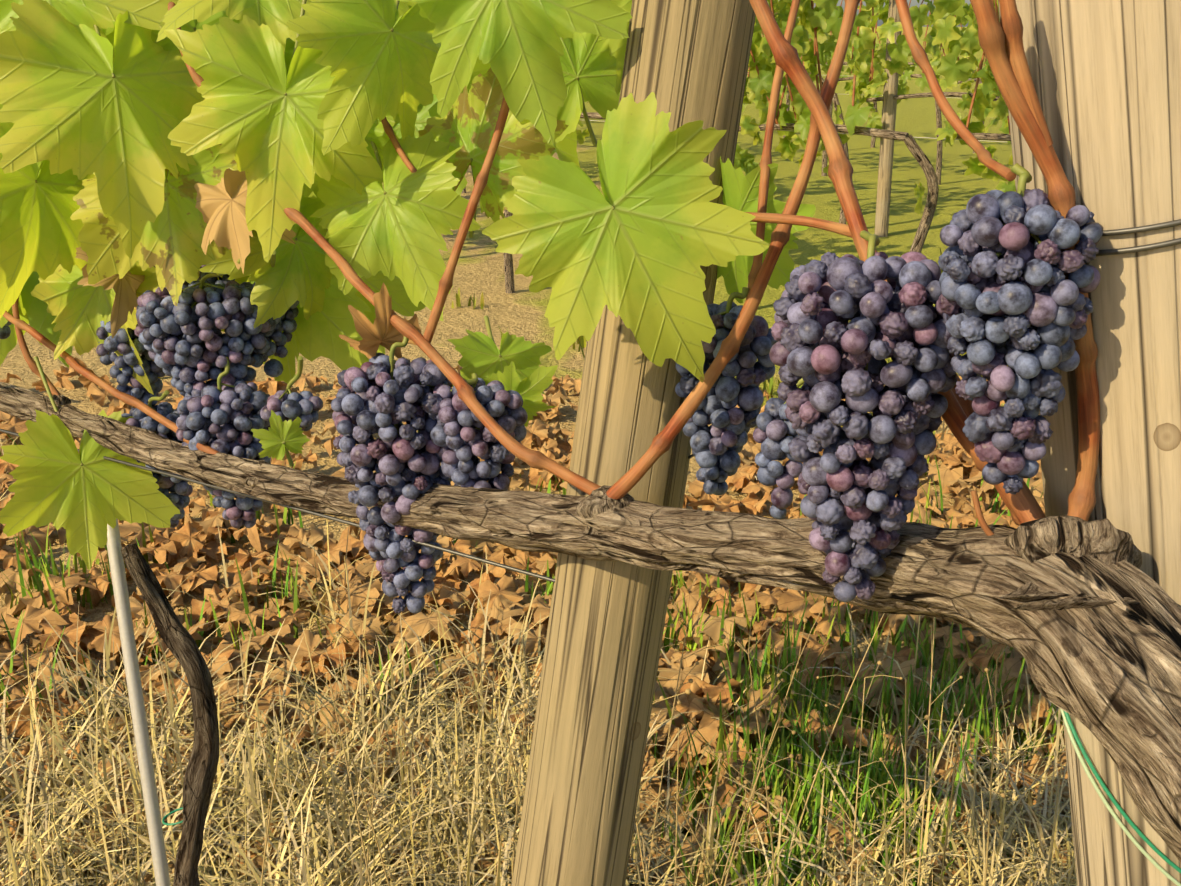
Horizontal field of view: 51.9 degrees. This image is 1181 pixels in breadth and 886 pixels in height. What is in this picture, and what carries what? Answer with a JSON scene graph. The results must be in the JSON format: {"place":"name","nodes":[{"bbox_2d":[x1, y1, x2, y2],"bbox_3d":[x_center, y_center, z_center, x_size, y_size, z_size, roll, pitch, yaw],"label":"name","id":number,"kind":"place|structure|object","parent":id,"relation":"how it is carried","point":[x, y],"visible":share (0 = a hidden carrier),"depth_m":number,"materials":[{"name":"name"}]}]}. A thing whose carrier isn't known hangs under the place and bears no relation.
{"place":"outdoors","nodes":[
{"label":"outdoors","id":0,"kind":"place"},
{"bbox_2d":[0,27,1068,885],"bbox_3d":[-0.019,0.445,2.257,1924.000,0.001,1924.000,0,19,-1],"label":"ground","id":1,"kind":"structure","parent":0,"point":[520,311],"depth_m":5.02,"materials":[{"name":"brown soil"}]},
{"bbox_2d":[107,518,170,885],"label":"vine stake","id":2,"kind":"object","parent":1,"relation":"on","point":[137,707],"depth_m":1.16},
{"bbox_2d":[120,543,219,885],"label":"young vine trunk","id":3,"kind":"object","parent":1,"relation":"on","point":[182,646],"visible":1,"depth_m":1.14,"materials":[{"name":"brown plant"}]},
{"bbox_2d":[162,807,182,825],"bbox_3d":[-0.391,0.355,1.155,0.034,0.010,0.026,0,19,-1],"label":"plant tie","id":4,"kind":"object","parent":3,"relation":"attached to","point":[167,815],"visible":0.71,"depth_m":1.16,"materials":[{"name":"green plastic"}]},
{"bbox_2d":[23,525,1045,885],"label":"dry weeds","id":5,"kind":"object","parent":1,"relation":"on","point":[677,797],"visible":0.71,"depth_m":1.45,"materials":[{"name":"beige plant"}]},
{"bbox_2d":[0,357,1074,885],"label":"fallen leaves","id":6,"kind":"object","parent":1,"relation":"on","point":[184,547],"visible":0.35,"depth_m":2.31,"materials":[{"name":"brown plant"}]},
{"bbox_2d":[0,248,1076,885],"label":"grass","id":7,"kind":"structure","parent":1,"relation":"on","point":[466,838],"depth_m":1.80,"materials":[{"name":"beige plant"}]},
{"bbox_2d":[511,0,755,885],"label":"post","id":8,"kind":"object","parent":1,"relation":"on","point":[686,61],"visible":0.62,"depth_m":0.84,"materials":[{"name":"brown wood"}]},
{"bbox_2d":[462,0,999,223],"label":"grapevine row","id":9,"kind":"object","parent":1,"relation":"on","point":[867,87],"depth_m":6.76,"materials":[{"name":"green plant"}]},
{"bbox_2d":[503,0,1015,293],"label":"grapevine row","id":10,"kind":"object","parent":1,"relation":"on","point":[823,16],"depth_m":4.31,"materials":[{"name":"green plant"}]},
{"bbox_2d":[589,120,1010,142],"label":"wires","id":11,"kind":"object","parent":10,"relation":"attached to","point":[857,134],"depth_m":4.29,"materials":[{"name":"metal"}]},
{"bbox_2d":[747,0,986,184],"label":"grapevine row","id":12,"kind":"object","parent":1,"relation":"on","point":[934,63],"depth_m":9.16,"materials":[{"name":"green plant"}]},
{"bbox_2d":[779,0,994,152],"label":"grapevine row","id":13,"kind":"object","parent":1,"relation":"on","point":[964,55],"depth_m":11.95,"materials":[{"name":"green plant"}]},
{"bbox_2d":[874,0,901,236],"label":"posts","id":14,"kind":"object","parent":1,"relation":"on","point":[889,105],"visible":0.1,"depth_m":6.85,"materials":[{"name":"beige wood"}]},
{"bbox_2d":[998,0,1180,885],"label":"post","id":15,"kind":"object","parent":1,"relation":"on","point":[1106,76],"visible":0.42,"depth_m":0.54,"materials":[{"name":"brown wood"}]},
{"bbox_2d":[0,219,1180,582],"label":"trellis wires","id":16,"kind":"object","parent":15,"relation":"attached to","point":[1142,247],"visible":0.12,"depth_m":0.88,"materials":[{"name":"grey metal"}]},
{"bbox_2d":[1060,709,1180,885],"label":"green wire","id":17,"kind":"object","parent":15,"relation":"attached to","point":[1124,828],"visible":0.48,"depth_m":0.65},
{"bbox_2d":[1063,710,1180,873],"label":"green wire","id":18,"kind":"object","parent":15,"relation":"attached to","point":[1121,810],"visible":0.33,"depth_m":0.64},
{"bbox_2d":[0,382,1180,862],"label":"grapevine trunk","id":19,"kind":"object","parent":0,"point":[1082,616],"visible":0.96,"depth_m":0.61,"materials":[{"name":"brown wood"}]},
{"bbox_2d":[3,0,1099,535],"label":"vine canes","id":20,"kind":"object","parent":19,"relation":"attached to","point":[1001,46],"visible":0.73,"depth_m":0.69,"materials":[{"name":"brown plant"}]},
{"bbox_2d":[75,168,420,358],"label":"dried leaves","id":21,"kind":"object","parent":20,"relation":"attached to","point":[220,206],"visible":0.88,"depth_m":0.98,"materials":[{"name":"brown plant"}]},
{"bbox_2d":[0,0,815,569],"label":"vine leaves","id":22,"kind":"object","parent":20,"relation":"attached to","point":[92,146],"visible":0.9,"depth_m":0.94,"materials":[{"name":"green plant"}]},
{"bbox_2d":[34,0,614,466],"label":"leaf stems","id":23,"kind":"object","parent":22,"relation":"on","point":[376,152],"visible":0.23,"depth_m":0.97,"materials":[{"name":"green plant"}]},
{"bbox_2d":[131,163,1041,436],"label":"grape stems","id":24,"kind":"object","parent":20,"relation":"attached to","point":[1017,169],"visible":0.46,"depth_m":0.88,"materials":[{"name":"green plant"}]},
{"bbox_2d":[0,321,11,338],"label":"grape bunch","id":25,"kind":"object","parent":24,"relation":"attached to","point":[5,331],"visible":0.21,"depth_m":1.20,"materials":[{"name":"food"}]},
{"bbox_2d":[96,321,164,406],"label":"grape bunch","id":26,"kind":"object","parent":24,"relation":"attached to","point":[107,349],"visible":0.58,"depth_m":1.10,"materials":[{"name":"food"}]},
{"bbox_2d":[121,402,192,527],"bbox_3d":[-0.402,0.022,1.135,0.069,0.121,0.059,0,19,-1],"label":"grape bunch","id":27,"kind":"object","parent":24,"relation":"attached to","point":[180,490],"visible":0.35,"depth_m":1.12,"materials":[{"name":"purple food"}]},
{"bbox_2d":[154,266,200,286],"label":"grape bunch","id":28,"kind":"object","parent":24,"relation":"attached to","point":[185,283],"depth_m":1.16,"materials":[{"name":"food"}]},
{"bbox_2d":[134,280,276,396],"bbox_3d":[-0.335,-0.082,1.066,0.122,0.119,0.100,0,19,-1],"label":"grape bunch","id":29,"kind":"object","parent":24,"relation":"hanging from","point":[187,346],"visible":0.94,"depth_m":1.03,"materials":[{"name":"food"}]},
{"bbox_2d":[200,265,234,286],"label":"grape bunch","id":30,"kind":"object","parent":24,"relation":"attached to","point":[223,280],"depth_m":1.13,"materials":[{"name":"food"}]},
{"bbox_2d":[176,381,270,528],"bbox_3d":[-0.314,0.012,1.059,0.086,0.134,0.070,0,19,-1],"label":"grape bunch","id":31,"kind":"object","parent":24,"relation":"attached to","point":[230,422],"visible":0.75,"depth_m":1.03,"materials":[{"name":"purple food"}]},
{"bbox_2d":[239,282,298,376],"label":"grape bunch","id":32,"kind":"object","parent":24,"relation":"hanging from","point":[286,323],"visible":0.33,"depth_m":1.08,"materials":[{"name":"food"}]},
{"bbox_2d":[260,390,322,445],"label":"grape bunch","id":33,"kind":"object","parent":24,"relation":"attached to","point":[305,406],"visible":0.79,"depth_m":0.97,"materials":[{"name":"food"}]},
{"bbox_2d":[331,353,452,613],"bbox_3d":[-0.143,0.034,0.913,0.095,0.205,0.080,0,19,-1],"label":"grape bunch","id":34,"kind":"object","parent":24,"relation":"attached to","point":[380,402],"visible":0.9,"depth_m":0.88,"materials":[{"name":"purple food"}]},
{"bbox_2d":[429,378,527,490],"bbox_3d":[-0.081,0.010,0.884,0.072,0.115,0.060,0,19,-1],"label":"grape bunch","id":35,"kind":"object","parent":24,"relation":"attached to","point":[460,439],"visible":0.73,"depth_m":0.86,"materials":[{"name":"purple food"}]},
{"bbox_2d":[675,301,777,494],"bbox_3d":[0.090,-0.027,0.816,0.070,0.135,0.060,0,19,-1],"label":"grape bunch","id":36,"kind":"object","parent":24,"relation":"attached to","point":[717,461],"visible":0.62,"depth_m":0.80,"materials":[{"name":"food"}]},
{"bbox_2d":[753,397,802,519],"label":"grape bunch","id":37,"kind":"object","parent":24,"relation":"hanging from","point":[774,426],"visible":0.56,"depth_m":0.74,"materials":[{"name":"purple food"}]},
{"bbox_2d":[769,252,956,601],"bbox_3d":[0.135,-0.005,0.609,0.092,0.182,0.077,0,19,-1],"label":"grape bunch","id":38,"kind":"object","parent":24,"relation":"attached to","point":[824,350],"visible":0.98,"depth_m":0.58,"materials":[{"name":"purple food"}]},
{"bbox_2d":[936,188,1102,494],"bbox_3d":[0.189,-0.043,0.548,0.070,0.141,0.059,0,19,-1],"label":"grape bunch","id":39,"kind":"object","parent":24,"relation":"attached to","point":[1029,327],"visible":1,"depth_m":0.53,"materials":[{"name":"food"}]},
{"bbox_2d":[748,0,993,94],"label":"canes","id":40,"kind":"object","parent":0,"point":[871,73],"depth_m":6.78,"materials":[{"name":"brown plant"}]},
{"bbox_2d":[778,0,970,26],"label":"sky","id":41,"kind":"structure","parent":0,"point":[913,2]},
{"bbox_2d":[750,0,1009,133],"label":"canes","id":42,"kind":"object","parent":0,"point":[816,51],"visible":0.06,"depth_m":4.38,"materials":[{"name":"brown plant"}]},
{"bbox_2d":[776,0,986,73],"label":"canes","id":43,"kind":"object","parent":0,"point":[903,34],"depth_m":9.14,"materials":[{"name":"brown plant"}]},
{"bbox_2d":[801,0,984,65],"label":"canes","id":44,"kind":"object","parent":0,"point":[923,42],"visible":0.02,"depth_m":11.55,"materials":[{"name":"brown plant"}]}
]}

